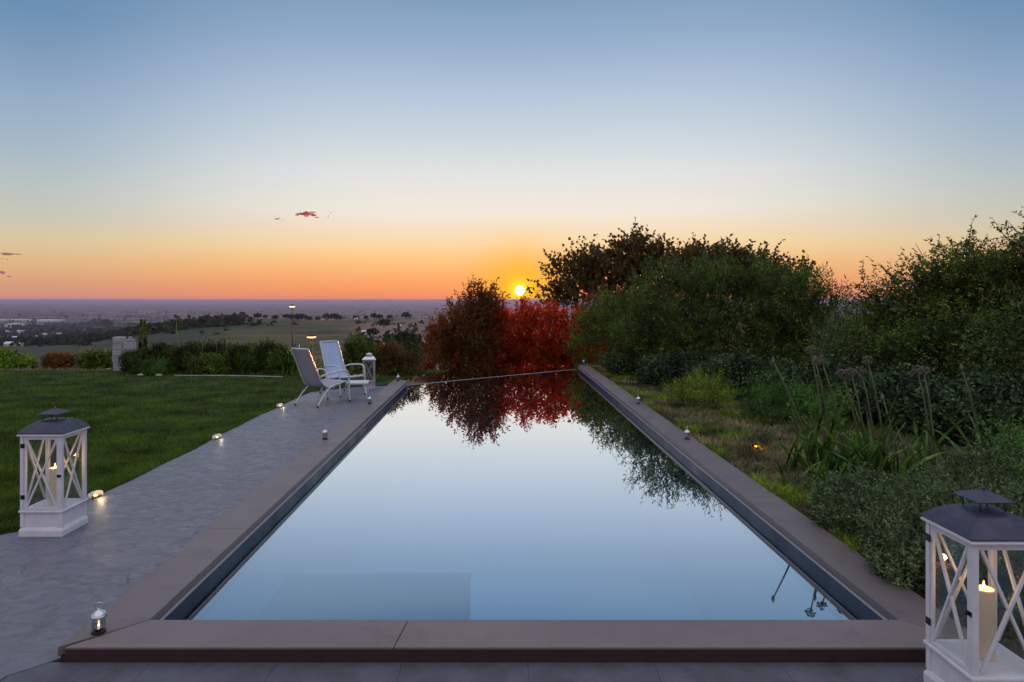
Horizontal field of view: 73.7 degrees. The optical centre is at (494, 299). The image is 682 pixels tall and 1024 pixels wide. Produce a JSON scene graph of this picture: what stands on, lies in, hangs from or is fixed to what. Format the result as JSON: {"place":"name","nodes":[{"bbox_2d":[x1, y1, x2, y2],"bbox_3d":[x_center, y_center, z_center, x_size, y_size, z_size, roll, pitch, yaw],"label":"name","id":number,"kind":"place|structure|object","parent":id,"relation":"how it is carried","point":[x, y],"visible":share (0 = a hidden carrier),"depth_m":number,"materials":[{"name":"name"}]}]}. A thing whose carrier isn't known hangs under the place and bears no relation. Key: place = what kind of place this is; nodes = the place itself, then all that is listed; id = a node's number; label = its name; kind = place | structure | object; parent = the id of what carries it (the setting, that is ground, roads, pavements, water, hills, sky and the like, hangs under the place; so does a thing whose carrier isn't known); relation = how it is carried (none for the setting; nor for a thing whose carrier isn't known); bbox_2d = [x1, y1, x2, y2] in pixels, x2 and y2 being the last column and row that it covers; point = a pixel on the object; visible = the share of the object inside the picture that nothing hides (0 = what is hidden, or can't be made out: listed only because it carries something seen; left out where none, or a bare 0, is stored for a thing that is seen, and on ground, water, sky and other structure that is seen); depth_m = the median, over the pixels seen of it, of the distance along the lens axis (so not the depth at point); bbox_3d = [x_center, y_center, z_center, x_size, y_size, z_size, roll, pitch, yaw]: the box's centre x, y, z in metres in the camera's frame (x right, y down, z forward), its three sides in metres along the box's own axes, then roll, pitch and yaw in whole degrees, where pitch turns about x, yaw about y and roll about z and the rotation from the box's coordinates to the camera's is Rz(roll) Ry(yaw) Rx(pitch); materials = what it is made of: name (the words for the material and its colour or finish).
{"place":"outdoors","nodes":[
{"label":"outdoors","id":0,"kind":"place"},
{"bbox_2d":[0,386,385,681],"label":"terrace","id":1,"kind":"structure","parent":0,"point":[128,536],"depth_m":4.44,"materials":[{"name":"concrete"}]},
{"bbox_2d":[17,406,89,536],"bbox_3d":[-2.875,1.097,4.454,0.293,0.806,0.294,0,0,0],"label":"lantern","id":2,"kind":"object","parent":1,"relation":"on","point":[62,516],"visible":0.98,"depth_m":4.34,"materials":[{"name":"white paint"}]},
{"bbox_2d":[20,437,60,509],"bbox_3d":[-2.875,1.099,4.323,0.257,0.466,0.031,0,0,0],"label":"door","id":3,"kind":"structure","parent":2,"relation":"in","point":[26,439],"depth_m":4.33,"materials":[{"name":"white paint"}]},
{"bbox_2d":[49,464,56,504],"bbox_3d":[-2.870,1.198,4.455,0.068,0.264,0.068,0,0,0],"label":"candle","id":4,"kind":"object","parent":2,"relation":"on","point":[53,479],"visible":0.69,"depth_m":4.42,"materials":[{"name":"beige wax"}]},
{"bbox_2d":[87,490,103,499],"bbox_3d":[-3.041,1.474,5.173,0.065,0.052,0.137,0,0,8],"label":"deck light","id":5,"kind":"object","parent":1,"relation":"on","point":[97,493],"visible":0.98,"depth_m":5.17,"materials":[{"name":"white metal"}]},
{"bbox_2d":[212,434,221,439],"bbox_3d":[-3.011,1.474,7.363,0.065,0.052,0.137,0,0,8],"label":"deck light","id":6,"kind":"object","parent":1,"relation":"on","point":[216,436],"visible":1,"depth_m":7.34,"materials":[{"name":"white metal"}]},
{"bbox_2d":[291,348,350,407],"bbox_3d":[-2.522,1.086,9.841,0.478,0.829,0.808,0,0,30],"label":"lounge chair","id":7,"kind":"object","parent":1,"relation":"on","point":[307,369],"visible":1,"depth_m":9.65,"materials":[{"name":"grey fabric"}]},
{"bbox_2d":[319,340,365,396],"bbox_3d":[-2.470,1.086,10.933,0.478,0.829,0.808,0,0,-42],"label":"lounge chair","id":8,"kind":"object","parent":1,"relation":"on","point":[332,357],"visible":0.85,"depth_m":11.09,"materials":[{"name":"white fabric"}]},
{"bbox_2d":[345,380,369,400],"bbox_3d":[-2.060,1.363,10.250,0.330,0.276,0.330,0,0,-6],"label":"table","id":9,"kind":"object","parent":1,"relation":"on","point":[359,382],"visible":0.77,"depth_m":10.11,"materials":[{"name":"white metal"}]},
{"bbox_2d":[362,353,375,388],"bbox_3d":[-2.130,1.194,11.550,0.223,0.613,0.224,0,0,-8],"label":"lantern","id":10,"kind":"object","parent":1,"relation":"on","point":[371,384],"visible":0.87,"depth_m":11.46,"materials":[{"name":"wood"}]},
{"bbox_2d":[363,360,374,380],"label":"door","id":11,"kind":"structure","parent":10,"relation":"in","point":[364,360],"depth_m":11.46,"materials":[{"name":"wood"}]},
{"bbox_2d":[0,369,451,534],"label":"lawn","id":12,"kind":"structure","parent":0,"point":[384,383],"depth_m":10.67,"materials":[{"name":"green plant"}]},
{"bbox_2d":[0,346,39,369],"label":"lime shrub","id":13,"kind":"object","parent":12,"relation":"on","point":[8,360],"visible":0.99,"depth_m":15.16,"materials":[{"name":"green plant"}]},
{"bbox_2d":[39,350,76,369],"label":"red brown shrub","id":14,"kind":"object","parent":12,"relation":"on","point":[52,361],"visible":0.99,"depth_m":14.94,"materials":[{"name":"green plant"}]},
{"bbox_2d":[70,346,109,370],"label":"edge shrub","id":15,"kind":"object","parent":12,"relation":"on","point":[92,359],"visible":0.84,"depth_m":14.80,"materials":[{"name":"green plant"}]},
{"bbox_2d":[112,337,135,370],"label":"stone pillar","id":16,"kind":"structure","parent":12,"relation":"on","point":[120,344],"depth_m":14.50,"materials":[{"name":"grey stone"}]},
{"bbox_2d":[116,346,156,374],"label":"hedge shrub","id":17,"kind":"object","parent":12,"relation":"on","point":[129,362],"visible":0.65,"depth_m":13.79,"materials":[{"name":"green plant"}]},
{"bbox_2d":[138,319,147,351],"bbox_3d":[-7.269,0.944,14.099,0.187,1.112,0.190,0,0,0],"label":"cypress tree","id":18,"kind":"object","parent":12,"relation":"on","point":[143,343],"visible":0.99,"depth_m":14.07,"materials":[{"name":"green plant"}]},
{"bbox_2d":[137,357,171,375],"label":"bush","id":19,"kind":"object","parent":12,"relation":"on","point":[154,367],"visible":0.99,"depth_m":13.62,"materials":[{"name":"green plant"}]},
{"bbox_2d":[142,341,186,372],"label":"hedge shrub","id":20,"kind":"object","parent":12,"relation":"on","point":[158,350],"visible":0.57,"depth_m":14.05,"materials":[{"name":"green plant"}]},
{"bbox_2d":[173,314,179,347],"bbox_3d":[-6.622,0.893,14.200,0.139,1.214,0.134,0,0,-28],"label":"flower spike","id":21,"kind":"object","parent":12,"relation":"on","point":[175,316],"visible":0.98,"depth_m":14.19,"materials":[{"name":"green plant"}]},
{"bbox_2d":[166,336,209,372],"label":"hedge shrub","id":22,"kind":"object","parent":12,"relation":"on","point":[188,350],"visible":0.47,"depth_m":14.06,"materials":[{"name":"green plant"}]},
{"bbox_2d":[184,351,232,374],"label":"bush","id":23,"kind":"object","parent":12,"relation":"on","point":[204,365],"visible":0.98,"depth_m":13.64,"materials":[{"name":"green plant"}]},
{"bbox_2d":[193,338,238,373],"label":"hedge shrub","id":24,"kind":"object","parent":12,"relation":"on","point":[221,346],"visible":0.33,"depth_m":14.13,"materials":[{"name":"green plant"}]},
{"bbox_2d":[212,331,219,356],"bbox_3d":[-5.713,1.070,14.000,0.148,0.860,0.154,0,0,0],"label":"flower spike","id":25,"kind":"object","parent":12,"relation":"on","point":[216,333],"visible":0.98,"depth_m":13.99,"materials":[{"name":"green plant"}]},
{"bbox_2d":[222,327,229,363],"bbox_3d":[-5.515,1.027,13.999,0.150,0.946,0.142,0,0,-28],"label":"flower spike","id":26,"kind":"object","parent":12,"relation":"on","point":[226,338],"visible":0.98,"depth_m":13.99,"materials":[{"name":"green plant"}]},
{"bbox_2d":[174,375,282,376],"bbox_3d":[-5.197,1.488,13.335,2.213,0.028,0.073,0,0,6],"label":"bed edging","id":27,"kind":"object","parent":12,"relation":"on","point":[228,375],"visible":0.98,"depth_m":13.35,"materials":[{"name":"stone"}]},
{"bbox_2d":[224,343,263,373],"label":"strap plant","id":28,"kind":"object","parent":12,"relation":"on","point":[244,358],"visible":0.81,"depth_m":13.89,"materials":[{"name":"green plant"}]},
{"bbox_2d":[223,342,269,373],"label":"hedge shrub","id":29,"kind":"object","parent":12,"relation":"on","point":[234,362],"visible":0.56,"depth_m":13.94,"materials":[{"name":"green plant"}]},
{"bbox_2d":[240,336,294,374],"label":"round hedge bush","id":30,"kind":"object","parent":12,"relation":"on","point":[270,357],"visible":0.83,"depth_m":13.87,"materials":[{"name":"green plant"}]},
{"bbox_2d":[289,304,294,347],"bbox_3d":[-4.216,0.798,14.200,0.126,1.404,0.126,0,0,0],"label":"path lamp","id":31,"kind":"object","parent":12,"relation":"on","point":[292,305],"visible":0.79,"depth_m":14.19,"materials":[{"name":"black metal"}]},
{"bbox_2d":[274,343,319,375],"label":"strap plant","id":32,"kind":"object","parent":12,"relation":"on","point":[292,364],"visible":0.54,"depth_m":13.64,"materials":[{"name":"green plant"}]},
{"bbox_2d":[306,335,315,355],"bbox_3d":[-3.386,1.072,12.600,0.178,0.856,0.178,0,0,0],"label":"path lamp","id":33,"kind":"object","parent":12,"relation":"on","point":[311,336],"visible":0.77,"depth_m":12.56,"materials":[{"name":"black metal"}]},
{"bbox_2d":[340,329,383,374],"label":"olive shrub","id":34,"kind":"object","parent":12,"relation":"on","point":[353,355],"visible":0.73,"depth_m":13.58,"materials":[{"name":"green plant"}]},
{"bbox_2d":[365,338,428,377],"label":"brown shrub","id":35,"kind":"object","parent":12,"relation":"on","point":[396,363],"visible":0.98,"depth_m":13.50,"materials":[{"name":"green plant"}]},
{"bbox_2d":[296,211,318,217],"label":"cloud","id":36,"kind":"structure","parent":0,"point":[306,213],"depth_m":8970.82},
{"bbox_2d":[1,662,926,681],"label":"front paving","id":37,"kind":"structure","parent":0,"point":[480,672],"depth_m":2.75,"materials":[{"name":"grey stone"}]},
{"bbox_2d":[920,486,1023,681],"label":"lantern","id":38,"kind":"object","parent":37,"relation":"on","point":[982,525],"visible":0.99,"depth_m":2.50,"materials":[{"name":"white paint"}]},
{"bbox_2d":[926,524,971,671],"bbox_3d":[1.690,1.099,2.545,0.031,0.466,0.257,0,0,0],"label":"door","id":39,"kind":"structure","parent":38,"relation":"in","point":[933,538],"depth_m":2.56,"materials":[{"name":"white paint"}]},
{"bbox_2d":[979,580,995,660],"bbox_3d":[1.822,1.188,2.545,0.072,0.284,0.072,0,0,0],"label":"candle","id":40,"kind":"object","parent":38,"relation":"on","point":[987,613],"visible":0.79,"depth_m":2.51,"materials":[{"name":"beige wax"}]},
{"bbox_2d":[0,303,975,385],"bbox_3d":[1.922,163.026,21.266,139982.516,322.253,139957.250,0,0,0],"label":"ground","id":41,"kind":"structure","parent":0,"point":[322,329],"depth_m":5264.64,"materials":[{"name":"green plant"}]},
{"bbox_2d":[3,342,22,345],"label":"farmhouse","id":42,"kind":"object","parent":41,"relation":"on","point":[6,343],"visible":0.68,"depth_m":1000.00,"materials":[{"name":"grey paint"}]},
{"bbox_2d":[5,323,23,325],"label":"warehouse","id":43,"kind":"structure","parent":41,"relation":"on","point":[22,324],"depth_m":3535.37,"materials":[{"name":"grey paint"}]},
{"bbox_2d":[0,319,31,320],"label":"warehouse","id":44,"kind":"structure","parent":41,"relation":"on","point":[12,319],"depth_m":4916.22,"materials":[{"name":"grey paint"}]},
{"bbox_2d":[28,319,64,321],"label":"warehouse","id":45,"kind":"structure","parent":41,"relation":"on","point":[51,320],"depth_m":4735.22,"materials":[{"name":"grey paint"}]},
{"bbox_2d":[71,345,100,369],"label":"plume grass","id":46,"kind":"object","parent":41,"relation":"on","point":[79,354],"depth_m":15.16,"materials":[{"name":"green plant"}]},
{"bbox_2d":[100,318,113,325],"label":"hill tree","id":47,"kind":"object","parent":41,"relation":"on","point":[106,322],"visible":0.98,"depth_m":3390.12,"materials":[{"name":"grey plant"}]},
{"bbox_2d":[101,347,132,368],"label":"edge shrub","id":48,"kind":"object","parent":41,"relation":"on","point":[108,362],"visible":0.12,"depth_m":14.81,"materials":[{"name":"green plant"}]},
{"bbox_2d":[252,313,261,318],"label":"hill tree","id":49,"kind":"object","parent":41,"relation":"on","point":[257,315],"visible":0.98,"depth_m":1123.34,"materials":[{"name":"green plant"}]},
{"bbox_2d":[0,310,540,363],"bbox_3d":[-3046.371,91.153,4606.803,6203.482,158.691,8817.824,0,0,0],"label":"woods","id":50,"kind":"object","parent":41,"relation":"on","point":[73,335],"visible":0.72,"depth_m":1026.47,"materials":[{"name":"green plant"}]},
{"bbox_2d":[293,313,303,319],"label":"hill tree","id":51,"kind":"object","parent":41,"relation":"on","point":[297,316],"visible":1,"depth_m":1093.16,"materials":[{"name":"green plant"}]},
{"bbox_2d":[321,313,329,320],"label":"hill tree","id":52,"kind":"object","parent":41,"relation":"on","point":[326,315],"visible":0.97,"depth_m":1144.83,"materials":[{"name":"green plant"}]},
{"bbox_2d":[329,312,338,320],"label":"hill tree","id":53,"kind":"object","parent":41,"relation":"on","point":[333,315],"visible":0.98,"depth_m":1090.33,"materials":[{"name":"green plant"}]},
{"bbox_2d":[365,327,379,336],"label":"hill tree","id":54,"kind":"object","parent":41,"relation":"on","point":[373,331],"visible":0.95,"depth_m":518.82,"materials":[{"name":"green plant"}]},
{"bbox_2d":[377,318,391,327],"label":"hill tree","id":55,"kind":"object","parent":41,"relation":"on","point":[383,322],"visible":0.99,"depth_m":697.52,"materials":[{"name":"green plant"}]},
{"bbox_2d":[389,329,421,345],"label":"hill tree","id":56,"kind":"object","parent":41,"relation":"on","point":[405,336],"visible":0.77,"depth_m":327.30,"materials":[{"name":"green plant"}]},
{"bbox_2d":[401,312,411,318],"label":"hill tree","id":57,"kind":"object","parent":41,"relation":"on","point":[405,314],"visible":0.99,"depth_m":1147.23,"materials":[{"name":"green plant"}]},
{"bbox_2d":[382,360,447,381],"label":"slope shrub","id":58,"kind":"object","parent":41,"relation":"on","point":[418,379],"visible":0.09,"depth_m":17.02,"materials":[{"name":"brown plant"}]},
{"bbox_2d":[413,272,511,381],"bbox_3d":[-0.840,0.992,16.879,2.600,3.355,2.312,0,0,0],"label":"red bush","id":59,"kind":"object","parent":41,"relation":"on","point":[465,347],"visible":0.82,"depth_m":16.58,"materials":[{"name":"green plant"}]},
{"bbox_2d":[58,364,966,663],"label":"swimming pool","id":60,"kind":"structure","parent":41,"relation":"on","point":[140,624],"depth_m":3.00,"materials":[{"name":"brown tile"}]},
{"bbox_2d":[90,602,107,634],"bbox_3d":[-1.715,1.374,2.955,0.068,0.132,0.068,0,0,-19],"label":"tealight jar","id":61,"kind":"object","parent":60,"relation":"on","point":[98,613],"visible":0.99,"depth_m":2.94,"materials":[{"name":"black metal"}]},
{"bbox_2d":[94,622,102,630],"bbox_3d":[-1.715,1.410,2.955,0.033,0.036,0.033,0,0,0],"label":"tealight","id":62,"kind":"object","parent":61,"relation":"in","point":[98,627],"visible":1,"depth_m":2.95,"materials":[{"name":"white wax"}]},
{"bbox_2d":[322,426,327,439],"bbox_3d":[-1.755,1.374,7.050,0.068,0.132,0.068,0,0,-26],"label":"tealight jar","id":63,"kind":"object","parent":60,"relation":"on","point":[324,431],"visible":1,"depth_m":7.04,"materials":[{"name":"black metal"}]},
{"bbox_2d":[173,369,870,619],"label":"water","id":64,"kind":"structure","parent":60,"relation":"in","point":[575,494],"depth_m":4.53,"materials":[{"name":"blue liquid"}]},
{"bbox_2d":[476,292,554,377],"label":"red bush","id":65,"kind":"object","parent":41,"relation":"on","point":[517,349],"visible":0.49,"depth_m":16.71,"materials":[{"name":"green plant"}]},
{"bbox_2d":[520,298,606,373],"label":"red bush","id":66,"kind":"object","parent":41,"relation":"on","point":[554,349],"visible":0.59,"depth_m":16.47,"materials":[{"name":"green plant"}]},
{"bbox_2d":[526,217,696,323],"bbox_3d":[6.622,1.093,35.912,10.169,10.895,5.702,0,0,-14],"label":"round leaf tree","id":67,"kind":"object","parent":41,"relation":"on","point":[596,265],"visible":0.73,"depth_m":35.22,"materials":[{"name":"green plant"}]},
{"bbox_2d":[567,283,684,355],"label":"brown bush","id":68,"kind":"object","parent":41,"relation":"on","point":[587,299],"visible":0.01,"depth_m":17.53,"materials":[{"name":"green plant"}]},
{"bbox_2d":[659,232,817,345],"bbox_3d":[8.783,1.113,24.116,5.878,6.830,3.084,0,0,0],"label":"round leaf tree","id":69,"kind":"object","parent":41,"relation":"on","point":[694,249],"visible":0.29,"depth_m":23.55,"materials":[{"name":"green plant"}]},
{"bbox_2d":[0,0,1023,302],"label":"sky","id":70,"kind":"structure","parent":0,"point":[152,151],"materials":[{"name":"blue"}]},
{"bbox_2d":[566,353,1023,659],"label":"garden bed","id":71,"kind":"object","parent":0,"point":[1018,650],"visible":0.08,"depth_m":6.56,"materials":[{"name":"green plant"}]},
{"bbox_2d":[562,284,646,368],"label":"olive bush","id":72,"kind":"object","parent":71,"relation":"on","point":[589,334],"visible":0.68,"depth_m":15.30,"materials":[{"name":"green plant"}]},
{"bbox_2d":[598,345,657,375],"bbox_3d":[2.933,1.191,13.379,1.784,0.777,1.524,0,0,0],"label":"ivy mound","id":73,"kind":"object","parent":71,"relation":"on","point":[617,360],"visible":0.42,"depth_m":13.06,"materials":[{"name":"green plant"}]},
{"bbox_2d":[626,345,712,387],"bbox_3d":[3.084,1.213,11.914,1.698,0.807,1.625,0,0,31],"label":"ivy mound","id":74,"kind":"object","parent":71,"relation":"on","point":[661,368],"visible":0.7,"depth_m":11.60,"materials":[{"name":"green plant"}]},
{"bbox_2d":[596,238,754,376],"bbox_3d":[3.642,0.234,13.170,2.826,2.989,2.582,0,0,-29],"label":"oleander bush","id":75,"kind":"object","parent":71,"relation":"on","point":[656,320],"visible":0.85,"depth_m":12.89,"materials":[{"name":"green plant"}]},
{"bbox_2d":[658,365,738,412],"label":"green clump","id":76,"kind":"object","parent":71,"relation":"on","point":[693,386],"visible":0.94,"depth_m":9.59,"materials":[{"name":"green plant"}]},
{"bbox_2d":[689,349,798,400],"bbox_3d":[3.850,1.175,10.482,1.672,0.824,1.597,0,0,11],"label":"ivy mound","id":77,"kind":"object","parent":71,"relation":"on","point":[735,367],"visible":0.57,"depth_m":10.28,"materials":[{"name":"green plant"}]},
{"bbox_2d":[749,443,761,447],"bbox_3d":[2.594,1.454,6.821,0.137,0.052,0.065,0,0,-15],"label":"deck light","id":78,"kind":"object","parent":71,"relation":"on","point":[752,444],"visible":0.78,"depth_m":6.80,"materials":[{"name":"yellow metal"}]},
{"bbox_2d":[689,246,868,369],"bbox_3d":[5.469,0.331,13.138,3.914,2.879,2.475,0,0,0],"label":"oleander bush","id":79,"kind":"object","parent":71,"relation":"on","point":[779,332],"visible":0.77,"depth_m":12.89,"materials":[{"name":"green plant"}]},
{"bbox_2d":[728,364,857,429],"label":"green clump","id":80,"kind":"object","parent":71,"relation":"on","point":[768,395],"visible":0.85,"depth_m":8.14,"materials":[{"name":"green plant"}]},
{"bbox_2d":[585,362,1022,597],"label":"dry ground cover","id":81,"kind":"object","parent":71,"relation":"on","point":[654,396],"visible":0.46,"depth_m":7.29,"materials":[{"name":"green plant"}]},
{"bbox_2d":[753,351,871,415],"bbox_3d":[4.409,1.158,9.397,1.634,0.869,1.720,0,0,24],"label":"ivy mound","id":82,"kind":"object","parent":71,"relation":"on","point":[804,373],"visible":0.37,"depth_m":9.21,"materials":[{"name":"green plant"}]},
{"bbox_2d":[766,345,865,477],"bbox_3d":[2.768,0.941,5.752,0.802,1.108,0.784,0,0,0],"label":"flower clump","id":83,"kind":"object","parent":71,"relation":"on","point":[828,442],"visible":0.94,"depth_m":5.75,"materials":[{"name":"green plant"}]},
{"bbox_2d":[776,448,884,495],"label":"flower clump","id":84,"kind":"object","parent":71,"relation":"on","point":[819,470],"visible":0.5,"depth_m":5.16,"materials":[{"name":"green plant"}]},
{"bbox_2d":[797,307,889,372],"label":"grey bush","id":85,"kind":"object","parent":71,"relation":"on","point":[825,338],"visible":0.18,"depth_m":11.61,"materials":[{"name":"green plant"}]},
{"bbox_2d":[800,462,901,537],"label":"silver shrub","id":86,"kind":"object","parent":71,"relation":"on","point":[830,493],"visible":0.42,"depth_m":4.44,"materials":[{"name":"green plant"}]},
{"bbox_2d":[810,356,950,484],"bbox_3d":[2.973,0.972,5.456,1.050,1.044,0.993,0,0,0],"label":"flower clump","id":87,"kind":"object","parent":71,"relation":"on","point":[874,457],"visible":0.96,"depth_m":5.44,"materials":[{"name":"green plant"}]},
{"bbox_2d":[824,354,966,433],"bbox_3d":[4.935,1.123,8.156,1.843,0.926,1.734,0,0,0],"label":"ivy mound","id":88,"kind":"object","parent":71,"relation":"on","point":[885,382],"visible":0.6,"depth_m":7.95,"materials":[{"name":"green plant"}]},
{"bbox_2d":[835,467,961,552],"bbox_3d":[2.515,1.304,4.127,1.029,0.565,0.781,0,0,-44],"label":"silver shrub","id":89,"kind":"object","parent":71,"relation":"on","point":[892,494],"visible":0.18,"depth_m":4.13,"materials":[{"name":"green plant"}]},
{"bbox_2d":[842,495,964,601],"bbox_3d":[2.288,1.345,3.708,0.706,0.492,1.034,0,0,36],"label":"silver shrub","id":90,"kind":"object","parent":71,"relation":"on","point":[897,550],"visible":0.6,"depth_m":3.55,"materials":[{"name":"green plant"}]},
{"bbox_2d":[871,364,970,481],"bbox_3d":[3.355,1.010,5.457,0.674,0.961,0.788,0,0,40],"label":"flower clump","id":91,"kind":"object","parent":71,"relation":"on","point":[929,435],"visible":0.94,"depth_m":5.52,"materials":[{"name":"green plant"}]},
{"bbox_2d":[821,215,1023,373],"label":"feathery tree","id":92,"kind":"object","parent":71,"relation":"on","point":[959,285],"visible":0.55,"depth_m":10.04,"materials":[{"name":"green plant"}]},
{"bbox_2d":[827,284,1023,382],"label":"dark hedge bush","id":93,"kind":"object","parent":71,"relation":"on","point":[934,334],"visible":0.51,"depth_m":9.14,"materials":[{"name":"green plant"}]},
{"bbox_2d":[875,461,1023,600],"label":"silver shrub","id":94,"kind":"object","parent":71,"relation":"on","point":[1007,493],"visible":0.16,"depth_m":3.76,"materials":[{"name":"green plant"}]},
{"bbox_2d":[890,354,1023,451],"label":"ivy mound","id":95,"kind":"object","parent":71,"relation":"on","point":[993,386],"visible":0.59,"depth_m":6.96,"materials":[{"name":"green plant"}]},
{"bbox_2d":[899,426,1023,514],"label":"silver shrub","id":96,"kind":"object","parent":71,"relation":"on","point":[974,462],"visible":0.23,"depth_m":4.17,"materials":[{"name":"green plant"}]},
{"bbox_2d":[922,541,1023,647],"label":"garden shrub","id":97,"kind":"object","parent":71,"relation":"on","point":[1004,580],"visible":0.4,"depth_m":3.09,"materials":[{"name":"green plant"}]},
{"bbox_2d":[934,364,1023,463],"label":"flower clump","id":98,"kind":"object","parent":71,"relation":"on","point":[975,424],"visible":0.44,"depth_m":5.91,"materials":[{"name":"green plant"}]},
{"bbox_2d":[937,297,1023,392],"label":"dark hedge bush","id":99,"kind":"object","parent":71,"relation":"on","point":[1007,359],"visible":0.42,"depth_m":7.66,"materials":[{"name":"green plant"}]},
{"bbox_2d":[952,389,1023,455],"bbox_3d":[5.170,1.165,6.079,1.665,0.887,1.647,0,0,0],"label":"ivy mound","id":100,"kind":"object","parent":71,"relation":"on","point":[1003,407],"visible":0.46,"depth_m":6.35,"materials":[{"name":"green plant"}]},
{"bbox_2d":[961,406,1023,483],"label":"garden shrub","id":101,"kind":"object","parent":71,"relation":"on","point":[1017,438],"visible":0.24,"depth_m":4.23,"materials":[{"name":"green plant"}]},
{"bbox_2d":[964,207,1023,352],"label":"feathery tree","id":102,"kind":"object","parent":71,"relation":"on","point":[1019,243],"visible":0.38,"depth_m":9.81,"materials":[{"name":"green plant"}]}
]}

